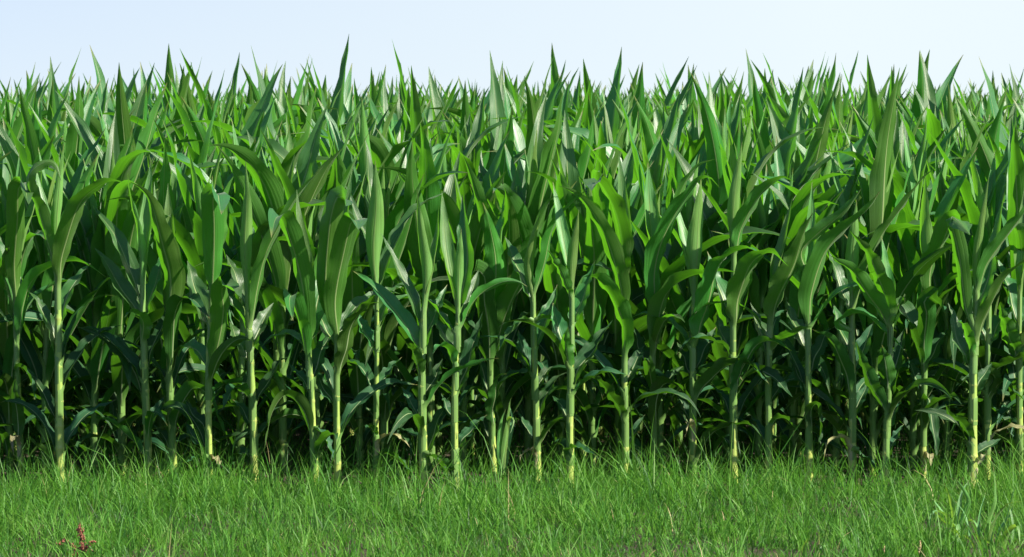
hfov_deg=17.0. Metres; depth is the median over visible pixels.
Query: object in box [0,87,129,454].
corn plant
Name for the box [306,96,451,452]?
corn plant
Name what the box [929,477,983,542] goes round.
grass tuft
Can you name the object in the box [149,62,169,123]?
corn plant
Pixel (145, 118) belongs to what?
corn plant
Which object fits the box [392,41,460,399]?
corn plant
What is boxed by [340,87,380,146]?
corn plant
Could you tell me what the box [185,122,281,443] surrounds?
corn plant
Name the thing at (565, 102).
corn plant
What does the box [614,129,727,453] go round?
corn plant
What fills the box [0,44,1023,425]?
corn field
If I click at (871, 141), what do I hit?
corn plant
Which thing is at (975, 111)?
corn plant
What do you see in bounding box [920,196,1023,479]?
corn plant
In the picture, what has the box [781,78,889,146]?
corn plant
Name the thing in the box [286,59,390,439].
corn plant
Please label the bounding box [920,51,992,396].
corn plant
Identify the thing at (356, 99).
corn plant
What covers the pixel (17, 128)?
corn plant
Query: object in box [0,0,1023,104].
sky
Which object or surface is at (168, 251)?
corn plant
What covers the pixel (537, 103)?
corn plant
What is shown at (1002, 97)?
corn plant
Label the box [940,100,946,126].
corn plant
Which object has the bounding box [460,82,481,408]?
corn plant
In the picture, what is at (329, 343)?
corn plant
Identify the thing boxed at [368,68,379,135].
corn plant
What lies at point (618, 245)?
corn plant
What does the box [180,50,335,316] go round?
corn plant
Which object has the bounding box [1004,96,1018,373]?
corn plant
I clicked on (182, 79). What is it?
corn plant
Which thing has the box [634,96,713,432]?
corn plant
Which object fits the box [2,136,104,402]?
corn plant
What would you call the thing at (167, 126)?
corn plant
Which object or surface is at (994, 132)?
corn plant
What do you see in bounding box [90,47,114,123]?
corn plant
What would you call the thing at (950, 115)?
corn plant
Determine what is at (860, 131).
corn plant
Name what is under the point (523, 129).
corn plant
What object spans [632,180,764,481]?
corn plant
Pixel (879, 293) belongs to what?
corn plant
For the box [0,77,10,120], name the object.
corn plant
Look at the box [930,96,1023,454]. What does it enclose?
corn plant
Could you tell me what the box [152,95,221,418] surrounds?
corn plant
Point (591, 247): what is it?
corn plant
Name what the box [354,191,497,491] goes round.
corn plant
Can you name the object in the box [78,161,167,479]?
corn plant
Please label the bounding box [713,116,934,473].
corn plant
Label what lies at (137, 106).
corn plant
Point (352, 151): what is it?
corn plant
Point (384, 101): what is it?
corn plant
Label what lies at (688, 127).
corn plant
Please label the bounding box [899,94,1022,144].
corn plant
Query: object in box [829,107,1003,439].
corn plant
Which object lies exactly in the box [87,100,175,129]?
corn plant
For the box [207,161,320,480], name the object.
corn plant
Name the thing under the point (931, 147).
corn plant
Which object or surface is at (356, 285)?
corn plant
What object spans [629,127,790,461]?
corn plant
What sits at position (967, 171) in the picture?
corn plant
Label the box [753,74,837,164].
corn plant
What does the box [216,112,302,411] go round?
corn plant
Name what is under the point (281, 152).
corn plant
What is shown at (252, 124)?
corn plant
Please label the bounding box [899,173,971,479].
corn plant
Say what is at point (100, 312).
corn plant
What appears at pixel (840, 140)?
corn plant
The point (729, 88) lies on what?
corn plant
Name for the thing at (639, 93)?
corn plant
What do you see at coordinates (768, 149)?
corn plant
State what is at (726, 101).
corn plant
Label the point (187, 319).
corn plant
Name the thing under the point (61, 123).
corn plant
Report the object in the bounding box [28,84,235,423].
corn plant
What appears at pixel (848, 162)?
corn plant
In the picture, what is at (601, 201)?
corn plant
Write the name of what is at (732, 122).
corn plant
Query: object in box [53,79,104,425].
corn plant
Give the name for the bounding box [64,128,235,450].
corn plant
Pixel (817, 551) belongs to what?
grass tuft
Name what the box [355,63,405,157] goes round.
corn plant
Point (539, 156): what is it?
corn plant
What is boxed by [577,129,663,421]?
corn plant
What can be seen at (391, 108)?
corn plant
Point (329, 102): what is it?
corn plant
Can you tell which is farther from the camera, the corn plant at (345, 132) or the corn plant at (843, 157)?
the corn plant at (345, 132)
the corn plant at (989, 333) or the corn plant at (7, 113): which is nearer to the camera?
the corn plant at (989, 333)
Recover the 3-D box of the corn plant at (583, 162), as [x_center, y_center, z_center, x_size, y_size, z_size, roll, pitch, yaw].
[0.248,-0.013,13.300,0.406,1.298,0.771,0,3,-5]
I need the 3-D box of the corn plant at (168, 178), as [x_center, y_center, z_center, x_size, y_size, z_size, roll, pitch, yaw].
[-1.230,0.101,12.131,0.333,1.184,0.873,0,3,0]
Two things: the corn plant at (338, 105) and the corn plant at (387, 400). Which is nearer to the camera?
the corn plant at (387, 400)
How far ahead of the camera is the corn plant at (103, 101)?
15.16 m
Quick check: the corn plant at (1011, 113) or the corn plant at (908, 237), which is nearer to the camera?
the corn plant at (908, 237)
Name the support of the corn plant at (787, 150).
on the ground at (298, 433)
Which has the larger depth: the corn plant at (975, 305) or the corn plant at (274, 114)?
the corn plant at (274, 114)
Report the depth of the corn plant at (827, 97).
15.01 m
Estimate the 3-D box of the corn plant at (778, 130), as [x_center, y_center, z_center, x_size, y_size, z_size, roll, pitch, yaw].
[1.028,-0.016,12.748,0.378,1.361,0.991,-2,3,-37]
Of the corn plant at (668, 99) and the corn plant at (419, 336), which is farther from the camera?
the corn plant at (668, 99)
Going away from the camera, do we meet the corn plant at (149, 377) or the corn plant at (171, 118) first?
the corn plant at (149, 377)
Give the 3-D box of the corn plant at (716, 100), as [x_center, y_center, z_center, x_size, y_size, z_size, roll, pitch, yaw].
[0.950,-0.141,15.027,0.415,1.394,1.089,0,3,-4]
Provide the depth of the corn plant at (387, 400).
12.04 m
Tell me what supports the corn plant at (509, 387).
on the ground at (298, 433)
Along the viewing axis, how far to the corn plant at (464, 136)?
13.31 m
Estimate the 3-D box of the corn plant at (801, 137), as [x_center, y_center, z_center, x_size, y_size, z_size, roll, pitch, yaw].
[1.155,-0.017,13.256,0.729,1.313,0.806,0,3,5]
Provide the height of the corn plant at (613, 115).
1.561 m
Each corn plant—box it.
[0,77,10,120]
[0,80,91,439]
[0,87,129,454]
[0,88,75,369]
[0,91,134,413]
[0,92,23,143]
[0,93,78,453]
[0,104,201,455]
[0,112,141,471]
[0,119,64,471]
[0,125,184,473]
[0,145,125,482]
[0,152,105,478]
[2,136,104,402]
[8,67,51,143]
[20,73,39,111]
[23,130,105,398]
[24,89,69,436]
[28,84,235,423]
[30,108,73,116]
[40,149,159,436]
[42,57,67,123]
[42,65,153,133]
[47,80,55,126]
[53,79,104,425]
[60,64,192,439]
[60,80,110,128]
[61,101,191,425]
[62,52,79,111]
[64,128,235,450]
[66,80,174,399]
[74,111,197,474]
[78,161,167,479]
[79,111,213,383]
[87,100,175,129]
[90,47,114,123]
[97,79,231,405]
[97,182,227,479]
[98,185,233,406]
[108,119,318,473]
[110,83,115,103]
[132,70,229,456]
[134,140,199,472]
[138,64,328,435]
[139,85,148,133]
[142,85,352,472]
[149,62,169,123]
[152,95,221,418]
[155,63,191,159]
[155,177,251,481]
[157,94,235,132]
[158,77,233,385]
[168,75,260,386]
[169,80,175,116]
[178,67,188,117]
[178,104,366,472]
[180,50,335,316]
[181,83,300,426]
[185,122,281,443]
[192,84,347,441]
[203,96,244,127]
[203,101,284,132]
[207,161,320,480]
[214,131,353,454]
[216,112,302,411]
[217,112,294,395]
[220,70,280,344]
[229,77,373,452]
[229,87,368,345]
[231,129,410,471]
[232,47,319,357]
[232,140,412,472]
[238,103,297,412]
[242,57,308,344]
[262,193,337,484]
[267,76,284,140]
[272,93,383,145]
[281,84,315,375]
[282,91,450,141]
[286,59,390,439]
[293,99,483,402]
[296,115,377,425]
[299,98,398,393]
[299,120,340,411]
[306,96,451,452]
[307,36,348,150]
[316,164,415,486]
[322,79,474,369]
[324,94,353,128]
[327,66,479,394]
[328,136,467,468]
[333,162,444,479]
[339,85,352,132]
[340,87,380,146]
[348,123,484,472]
[349,99,451,439]
[354,80,360,137]
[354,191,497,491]
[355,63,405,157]
[358,74,432,134]
[361,130,535,470]
[362,110,546,454]
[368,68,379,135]
[368,123,378,137]
[372,127,484,456]
[376,79,456,118]
[388,71,530,126]
[389,94,424,124]
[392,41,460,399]
[394,194,525,485]
[396,87,487,149]
[397,82,417,377]
[400,100,486,401]
[402,90,484,452]
[410,97,514,414]
[415,111,483,432]
[428,66,455,161]
[429,73,562,396]
[429,156,595,447]
[442,196,553,479]
[443,108,558,357]
[450,109,523,430]
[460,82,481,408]
[462,87,618,140]
[479,53,544,412]
[479,66,586,437]
[479,189,587,481]
[482,100,604,167]
[484,59,552,145]
[485,89,611,464]
[486,96,602,418]
[487,97,671,455]
[491,82,672,440]
[502,76,580,449]
[502,183,629,482]
[503,68,570,117]
[518,111,645,471]
[520,79,594,136]
[521,158,672,467]
[533,85,790,471]
[543,99,660,426]
[545,66,705,438]
[553,58,687,122]
[553,88,653,124]
[553,133,688,470]
[554,97,689,426]
[556,81,568,144]
[556,96,630,397]
[559,154,700,476]
[566,110,611,377]
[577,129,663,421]
[580,90,711,430]
[588,47,621,163]
[593,62,647,413]
[593,88,621,111]
[612,99,669,409]
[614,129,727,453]
[616,84,690,136]
[618,97,682,159]
[621,92,857,438]
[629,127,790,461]
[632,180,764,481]
[633,159,734,470]
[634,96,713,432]
[650,97,709,362]
[652,98,862,405]
[653,95,712,422]
[659,118,847,466]
[660,92,714,149]
[679,144,797,482]
[681,85,752,439]
[690,72,773,454]
[691,200,812,477]
[694,72,754,414]
[694,132,868,468]
[707,69,898,455]
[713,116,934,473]
[714,87,718,114]
[724,85,746,147]
[727,68,737,94]
[731,78,742,134]
[739,90,865,454]
[742,104,832,425]
[744,124,804,409]
[745,135,896,469]
[750,82,789,324]
[752,55,824,323]
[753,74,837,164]
[763,54,856,152]
[764,77,942,399]
[764,186,880,482]
[765,60,827,115]
[767,92,922,425]
[769,128,902,434]
[771,80,808,134]
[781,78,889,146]
[782,68,983,474]
[782,127,946,454]
[790,168,934,484]
[801,131,833,405]
[802,69,813,121]
[802,182,866,414]
[813,83,844,386]
[814,126,959,438]
[822,87,905,127]
[823,68,883,152]
[823,105,963,365]
[823,127,998,472]
[825,55,956,449]
[826,112,946,439]
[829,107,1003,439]
[831,231,951,481]
[832,156,998,453]
[837,116,1023,468]
[838,51,962,152]
[839,106,966,454]
[842,65,869,155]
[844,97,959,136]
[861,123,1016,460]
[889,67,906,414]
[896,91,1006,442]
[896,99,979,425]
[897,83,955,133]
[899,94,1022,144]
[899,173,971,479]
[902,84,1022,147]
[907,150,1000,420]
[916,177,1023,488]
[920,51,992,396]
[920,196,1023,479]
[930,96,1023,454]
[938,133,987,422]
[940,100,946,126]
[940,110,1023,177]
[946,175,1008,439]
[951,133,1023,159]
[952,75,1023,149]
[959,119,1009,148]
[962,96,981,145]
[963,190,1023,478]
[979,58,1019,377]
[992,117,1023,465]
[998,79,1010,107]
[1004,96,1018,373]
[1019,117,1023,138]
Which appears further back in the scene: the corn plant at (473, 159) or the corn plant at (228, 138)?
the corn plant at (228, 138)
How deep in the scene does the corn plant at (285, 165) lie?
12.68 m
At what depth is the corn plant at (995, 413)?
13.30 m
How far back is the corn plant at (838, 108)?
15.49 m
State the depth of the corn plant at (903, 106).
15.41 m
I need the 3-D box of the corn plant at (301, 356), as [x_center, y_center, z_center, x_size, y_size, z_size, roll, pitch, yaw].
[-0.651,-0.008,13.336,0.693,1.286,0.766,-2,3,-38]
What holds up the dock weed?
on the ground at (298, 433)
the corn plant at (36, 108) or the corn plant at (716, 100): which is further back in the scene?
the corn plant at (716, 100)
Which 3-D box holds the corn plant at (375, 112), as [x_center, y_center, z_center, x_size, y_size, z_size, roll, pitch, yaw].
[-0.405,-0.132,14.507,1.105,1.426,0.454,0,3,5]
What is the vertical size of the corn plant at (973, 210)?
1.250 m
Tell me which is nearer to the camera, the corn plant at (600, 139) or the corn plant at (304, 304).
the corn plant at (304, 304)
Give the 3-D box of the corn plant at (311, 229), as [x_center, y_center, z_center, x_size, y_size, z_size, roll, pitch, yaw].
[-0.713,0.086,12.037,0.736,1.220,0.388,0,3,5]
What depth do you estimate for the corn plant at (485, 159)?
13.83 m
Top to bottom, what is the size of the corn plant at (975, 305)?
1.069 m
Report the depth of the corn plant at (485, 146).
14.38 m
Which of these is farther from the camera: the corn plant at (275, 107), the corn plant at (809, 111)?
the corn plant at (275, 107)
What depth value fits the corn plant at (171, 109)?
15.51 m
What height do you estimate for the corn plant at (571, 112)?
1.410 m
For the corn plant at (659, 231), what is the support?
on the ground at (298, 433)
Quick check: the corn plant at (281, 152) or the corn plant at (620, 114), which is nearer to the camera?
the corn plant at (281, 152)
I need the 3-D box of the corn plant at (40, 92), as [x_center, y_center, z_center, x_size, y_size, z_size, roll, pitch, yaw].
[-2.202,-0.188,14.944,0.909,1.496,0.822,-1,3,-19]
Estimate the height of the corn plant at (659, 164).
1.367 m
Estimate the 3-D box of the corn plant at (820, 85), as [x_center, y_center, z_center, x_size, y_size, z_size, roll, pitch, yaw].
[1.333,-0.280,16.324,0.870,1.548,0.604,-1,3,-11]
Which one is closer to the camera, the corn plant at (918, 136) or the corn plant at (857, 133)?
the corn plant at (918, 136)
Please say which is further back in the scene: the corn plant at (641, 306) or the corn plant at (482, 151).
the corn plant at (482, 151)
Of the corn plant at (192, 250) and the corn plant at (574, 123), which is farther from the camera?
the corn plant at (574, 123)
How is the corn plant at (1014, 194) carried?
on the ground at (298, 433)
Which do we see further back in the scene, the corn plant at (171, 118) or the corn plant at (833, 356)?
the corn plant at (171, 118)
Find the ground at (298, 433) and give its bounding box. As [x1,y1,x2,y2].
[0,368,1023,556]
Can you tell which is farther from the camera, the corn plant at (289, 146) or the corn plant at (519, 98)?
the corn plant at (519, 98)
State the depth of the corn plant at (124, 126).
13.14 m
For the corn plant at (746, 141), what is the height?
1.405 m
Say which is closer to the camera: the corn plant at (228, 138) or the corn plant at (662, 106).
the corn plant at (228, 138)
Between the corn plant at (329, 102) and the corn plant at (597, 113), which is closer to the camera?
the corn plant at (597, 113)
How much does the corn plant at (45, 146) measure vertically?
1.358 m
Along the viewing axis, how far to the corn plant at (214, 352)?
11.50 m
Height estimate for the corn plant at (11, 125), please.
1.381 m
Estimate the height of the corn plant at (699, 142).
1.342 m
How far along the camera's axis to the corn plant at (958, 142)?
14.46 m
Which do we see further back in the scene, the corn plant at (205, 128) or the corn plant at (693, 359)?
the corn plant at (205, 128)
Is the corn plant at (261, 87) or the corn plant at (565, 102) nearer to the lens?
the corn plant at (261, 87)
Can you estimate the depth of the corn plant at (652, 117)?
14.97 m
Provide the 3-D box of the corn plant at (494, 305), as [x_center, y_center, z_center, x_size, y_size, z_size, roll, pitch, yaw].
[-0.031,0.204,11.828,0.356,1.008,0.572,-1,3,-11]
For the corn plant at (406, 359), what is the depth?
12.64 m
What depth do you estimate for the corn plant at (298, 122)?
14.39 m
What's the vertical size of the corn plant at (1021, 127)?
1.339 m
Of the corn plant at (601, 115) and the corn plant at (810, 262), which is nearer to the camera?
the corn plant at (810, 262)
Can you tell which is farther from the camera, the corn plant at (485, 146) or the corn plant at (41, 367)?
the corn plant at (485, 146)
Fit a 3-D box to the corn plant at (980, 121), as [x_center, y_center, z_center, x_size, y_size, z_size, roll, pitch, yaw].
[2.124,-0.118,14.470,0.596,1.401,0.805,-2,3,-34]
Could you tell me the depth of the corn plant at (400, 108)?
14.95 m
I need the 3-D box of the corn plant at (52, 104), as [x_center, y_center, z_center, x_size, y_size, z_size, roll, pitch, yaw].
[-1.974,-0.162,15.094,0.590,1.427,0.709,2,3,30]
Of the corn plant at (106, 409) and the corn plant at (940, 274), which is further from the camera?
the corn plant at (106, 409)
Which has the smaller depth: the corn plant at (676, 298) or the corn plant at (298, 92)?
the corn plant at (676, 298)
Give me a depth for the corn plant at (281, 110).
15.67 m
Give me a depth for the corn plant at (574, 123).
13.73 m
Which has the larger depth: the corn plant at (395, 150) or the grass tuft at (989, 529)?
the corn plant at (395, 150)
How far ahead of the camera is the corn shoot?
11.59 m
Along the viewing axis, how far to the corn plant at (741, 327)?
12.07 m
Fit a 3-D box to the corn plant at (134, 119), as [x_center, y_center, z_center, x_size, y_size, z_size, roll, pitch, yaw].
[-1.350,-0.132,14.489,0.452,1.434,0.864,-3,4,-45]
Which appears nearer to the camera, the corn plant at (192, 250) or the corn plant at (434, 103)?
the corn plant at (192, 250)
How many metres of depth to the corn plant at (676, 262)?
12.09 m
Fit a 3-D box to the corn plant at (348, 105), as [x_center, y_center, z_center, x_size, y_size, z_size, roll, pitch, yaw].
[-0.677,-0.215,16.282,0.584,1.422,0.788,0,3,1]
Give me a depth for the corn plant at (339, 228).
11.37 m
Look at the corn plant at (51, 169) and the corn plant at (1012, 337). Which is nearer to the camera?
the corn plant at (1012, 337)
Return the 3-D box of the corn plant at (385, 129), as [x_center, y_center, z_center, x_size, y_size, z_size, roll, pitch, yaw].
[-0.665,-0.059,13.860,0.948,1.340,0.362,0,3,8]
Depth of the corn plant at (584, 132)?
13.29 m
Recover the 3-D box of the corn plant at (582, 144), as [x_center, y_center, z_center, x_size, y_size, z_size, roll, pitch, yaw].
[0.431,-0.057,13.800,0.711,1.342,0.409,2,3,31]
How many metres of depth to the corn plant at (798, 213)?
12.05 m
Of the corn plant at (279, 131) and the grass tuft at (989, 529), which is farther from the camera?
the corn plant at (279, 131)
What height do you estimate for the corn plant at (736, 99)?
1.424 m
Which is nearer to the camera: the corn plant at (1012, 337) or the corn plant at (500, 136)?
the corn plant at (1012, 337)
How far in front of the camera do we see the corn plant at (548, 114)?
14.57 m
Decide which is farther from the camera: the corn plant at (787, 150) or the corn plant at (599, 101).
the corn plant at (599, 101)
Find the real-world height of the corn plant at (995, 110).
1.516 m
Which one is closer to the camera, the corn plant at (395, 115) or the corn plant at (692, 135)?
the corn plant at (692, 135)
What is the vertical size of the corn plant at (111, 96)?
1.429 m
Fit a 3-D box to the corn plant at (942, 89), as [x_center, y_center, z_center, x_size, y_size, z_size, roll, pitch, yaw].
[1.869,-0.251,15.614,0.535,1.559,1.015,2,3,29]
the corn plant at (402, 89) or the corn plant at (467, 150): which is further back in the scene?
the corn plant at (402, 89)
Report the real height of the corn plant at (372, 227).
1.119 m
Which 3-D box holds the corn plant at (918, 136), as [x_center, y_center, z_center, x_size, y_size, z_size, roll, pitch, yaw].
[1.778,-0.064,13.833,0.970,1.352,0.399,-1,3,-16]
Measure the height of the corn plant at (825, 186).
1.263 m
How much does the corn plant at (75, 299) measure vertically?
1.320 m
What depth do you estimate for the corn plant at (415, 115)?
13.14 m
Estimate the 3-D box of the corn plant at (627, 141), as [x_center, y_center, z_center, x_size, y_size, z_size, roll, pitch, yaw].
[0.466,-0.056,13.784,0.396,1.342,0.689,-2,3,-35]
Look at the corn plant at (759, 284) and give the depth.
12.10 m
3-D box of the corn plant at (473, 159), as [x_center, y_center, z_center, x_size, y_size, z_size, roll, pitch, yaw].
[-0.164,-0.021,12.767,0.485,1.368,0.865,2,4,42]
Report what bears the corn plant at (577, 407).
on the ground at (298, 433)
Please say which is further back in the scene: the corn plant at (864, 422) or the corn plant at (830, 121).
the corn plant at (830, 121)
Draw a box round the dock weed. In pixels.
[56,523,95,556]
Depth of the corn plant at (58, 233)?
11.63 m
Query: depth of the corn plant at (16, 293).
11.82 m
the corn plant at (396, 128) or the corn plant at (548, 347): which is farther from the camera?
the corn plant at (396, 128)
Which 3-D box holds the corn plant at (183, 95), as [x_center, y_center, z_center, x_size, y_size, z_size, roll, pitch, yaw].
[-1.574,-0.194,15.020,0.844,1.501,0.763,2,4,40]
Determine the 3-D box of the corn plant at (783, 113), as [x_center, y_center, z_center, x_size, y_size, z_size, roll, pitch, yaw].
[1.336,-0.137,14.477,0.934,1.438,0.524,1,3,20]
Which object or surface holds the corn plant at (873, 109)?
on the ground at (298, 433)
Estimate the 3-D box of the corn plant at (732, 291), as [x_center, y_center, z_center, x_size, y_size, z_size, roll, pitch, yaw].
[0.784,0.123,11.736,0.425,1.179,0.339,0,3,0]
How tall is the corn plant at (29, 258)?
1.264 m
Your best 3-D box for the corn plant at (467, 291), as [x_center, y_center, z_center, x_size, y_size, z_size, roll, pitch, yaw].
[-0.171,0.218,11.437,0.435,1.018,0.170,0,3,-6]
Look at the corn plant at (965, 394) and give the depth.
13.22 m
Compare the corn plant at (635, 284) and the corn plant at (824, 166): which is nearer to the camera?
the corn plant at (635, 284)
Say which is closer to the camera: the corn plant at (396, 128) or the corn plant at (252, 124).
the corn plant at (252, 124)
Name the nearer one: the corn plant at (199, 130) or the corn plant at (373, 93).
the corn plant at (199, 130)
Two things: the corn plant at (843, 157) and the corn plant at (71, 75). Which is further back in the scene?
the corn plant at (71, 75)
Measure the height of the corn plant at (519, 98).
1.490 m
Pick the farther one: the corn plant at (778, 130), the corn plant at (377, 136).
the corn plant at (377, 136)
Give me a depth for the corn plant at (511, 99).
15.16 m
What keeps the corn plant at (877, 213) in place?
on the ground at (298, 433)
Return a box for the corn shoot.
[493,398,514,474]
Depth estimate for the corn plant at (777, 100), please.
15.29 m
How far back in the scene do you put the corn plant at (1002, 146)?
13.87 m
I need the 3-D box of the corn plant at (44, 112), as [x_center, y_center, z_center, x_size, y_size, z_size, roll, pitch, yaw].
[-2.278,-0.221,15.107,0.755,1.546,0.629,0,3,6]
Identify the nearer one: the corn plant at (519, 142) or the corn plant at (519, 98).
the corn plant at (519, 142)
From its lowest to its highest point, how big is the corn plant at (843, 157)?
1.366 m
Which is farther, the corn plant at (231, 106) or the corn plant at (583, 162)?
the corn plant at (231, 106)
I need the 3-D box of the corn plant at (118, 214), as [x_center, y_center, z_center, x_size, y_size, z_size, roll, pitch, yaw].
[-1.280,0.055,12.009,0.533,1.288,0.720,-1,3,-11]
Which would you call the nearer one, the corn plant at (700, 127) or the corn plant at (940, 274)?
the corn plant at (940, 274)
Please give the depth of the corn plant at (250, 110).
15.03 m
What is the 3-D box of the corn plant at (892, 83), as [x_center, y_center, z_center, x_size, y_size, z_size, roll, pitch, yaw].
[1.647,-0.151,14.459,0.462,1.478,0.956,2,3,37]
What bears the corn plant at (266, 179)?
on the ground at (298, 433)
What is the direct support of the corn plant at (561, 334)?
on the ground at (298, 433)
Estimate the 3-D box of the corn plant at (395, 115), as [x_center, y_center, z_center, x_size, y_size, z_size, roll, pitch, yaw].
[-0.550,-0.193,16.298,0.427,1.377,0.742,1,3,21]
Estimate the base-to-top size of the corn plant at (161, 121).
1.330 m
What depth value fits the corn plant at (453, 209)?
12.14 m
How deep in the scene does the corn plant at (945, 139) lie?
13.88 m
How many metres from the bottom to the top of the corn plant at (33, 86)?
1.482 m
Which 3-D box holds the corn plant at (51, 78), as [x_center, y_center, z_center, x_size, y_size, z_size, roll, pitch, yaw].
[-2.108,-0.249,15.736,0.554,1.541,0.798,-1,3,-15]
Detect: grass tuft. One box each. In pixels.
[801,538,826,556]
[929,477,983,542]
[951,473,1023,548]
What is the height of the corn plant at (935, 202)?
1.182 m
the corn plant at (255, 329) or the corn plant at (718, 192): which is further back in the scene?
the corn plant at (718, 192)
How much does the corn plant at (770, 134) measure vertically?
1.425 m
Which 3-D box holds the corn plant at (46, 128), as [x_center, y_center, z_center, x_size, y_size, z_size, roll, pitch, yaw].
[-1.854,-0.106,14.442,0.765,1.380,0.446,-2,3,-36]
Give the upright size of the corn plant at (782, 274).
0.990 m
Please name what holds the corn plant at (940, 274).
on the ground at (298, 433)
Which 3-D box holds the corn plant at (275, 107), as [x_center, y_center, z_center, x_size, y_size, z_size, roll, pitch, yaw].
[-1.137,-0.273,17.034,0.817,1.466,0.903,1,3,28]
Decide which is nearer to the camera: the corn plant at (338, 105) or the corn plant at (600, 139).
the corn plant at (600, 139)
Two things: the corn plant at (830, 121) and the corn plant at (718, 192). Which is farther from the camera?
the corn plant at (830, 121)
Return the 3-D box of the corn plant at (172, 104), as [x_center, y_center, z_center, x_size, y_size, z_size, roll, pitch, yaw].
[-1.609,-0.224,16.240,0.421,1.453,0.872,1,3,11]
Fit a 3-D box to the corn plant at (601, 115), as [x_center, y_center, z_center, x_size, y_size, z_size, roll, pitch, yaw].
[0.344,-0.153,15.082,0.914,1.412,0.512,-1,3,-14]
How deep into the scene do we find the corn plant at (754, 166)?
13.98 m
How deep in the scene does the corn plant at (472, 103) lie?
15.55 m
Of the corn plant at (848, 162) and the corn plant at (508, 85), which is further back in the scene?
the corn plant at (508, 85)
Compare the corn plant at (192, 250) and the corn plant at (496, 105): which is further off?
the corn plant at (496, 105)
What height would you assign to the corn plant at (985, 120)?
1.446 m
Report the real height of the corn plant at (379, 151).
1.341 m
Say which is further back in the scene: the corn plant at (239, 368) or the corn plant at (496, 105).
the corn plant at (496, 105)
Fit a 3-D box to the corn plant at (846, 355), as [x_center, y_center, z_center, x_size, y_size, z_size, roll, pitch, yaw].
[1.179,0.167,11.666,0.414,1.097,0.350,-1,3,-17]
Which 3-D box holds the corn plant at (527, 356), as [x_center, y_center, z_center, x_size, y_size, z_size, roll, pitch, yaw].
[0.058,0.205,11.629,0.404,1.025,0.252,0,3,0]
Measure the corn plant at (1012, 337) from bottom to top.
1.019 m
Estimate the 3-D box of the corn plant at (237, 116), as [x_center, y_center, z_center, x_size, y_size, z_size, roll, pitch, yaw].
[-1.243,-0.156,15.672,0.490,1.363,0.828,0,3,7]
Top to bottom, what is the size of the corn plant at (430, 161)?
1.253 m
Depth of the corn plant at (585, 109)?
15.51 m
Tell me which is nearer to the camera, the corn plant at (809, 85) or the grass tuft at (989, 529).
the grass tuft at (989, 529)

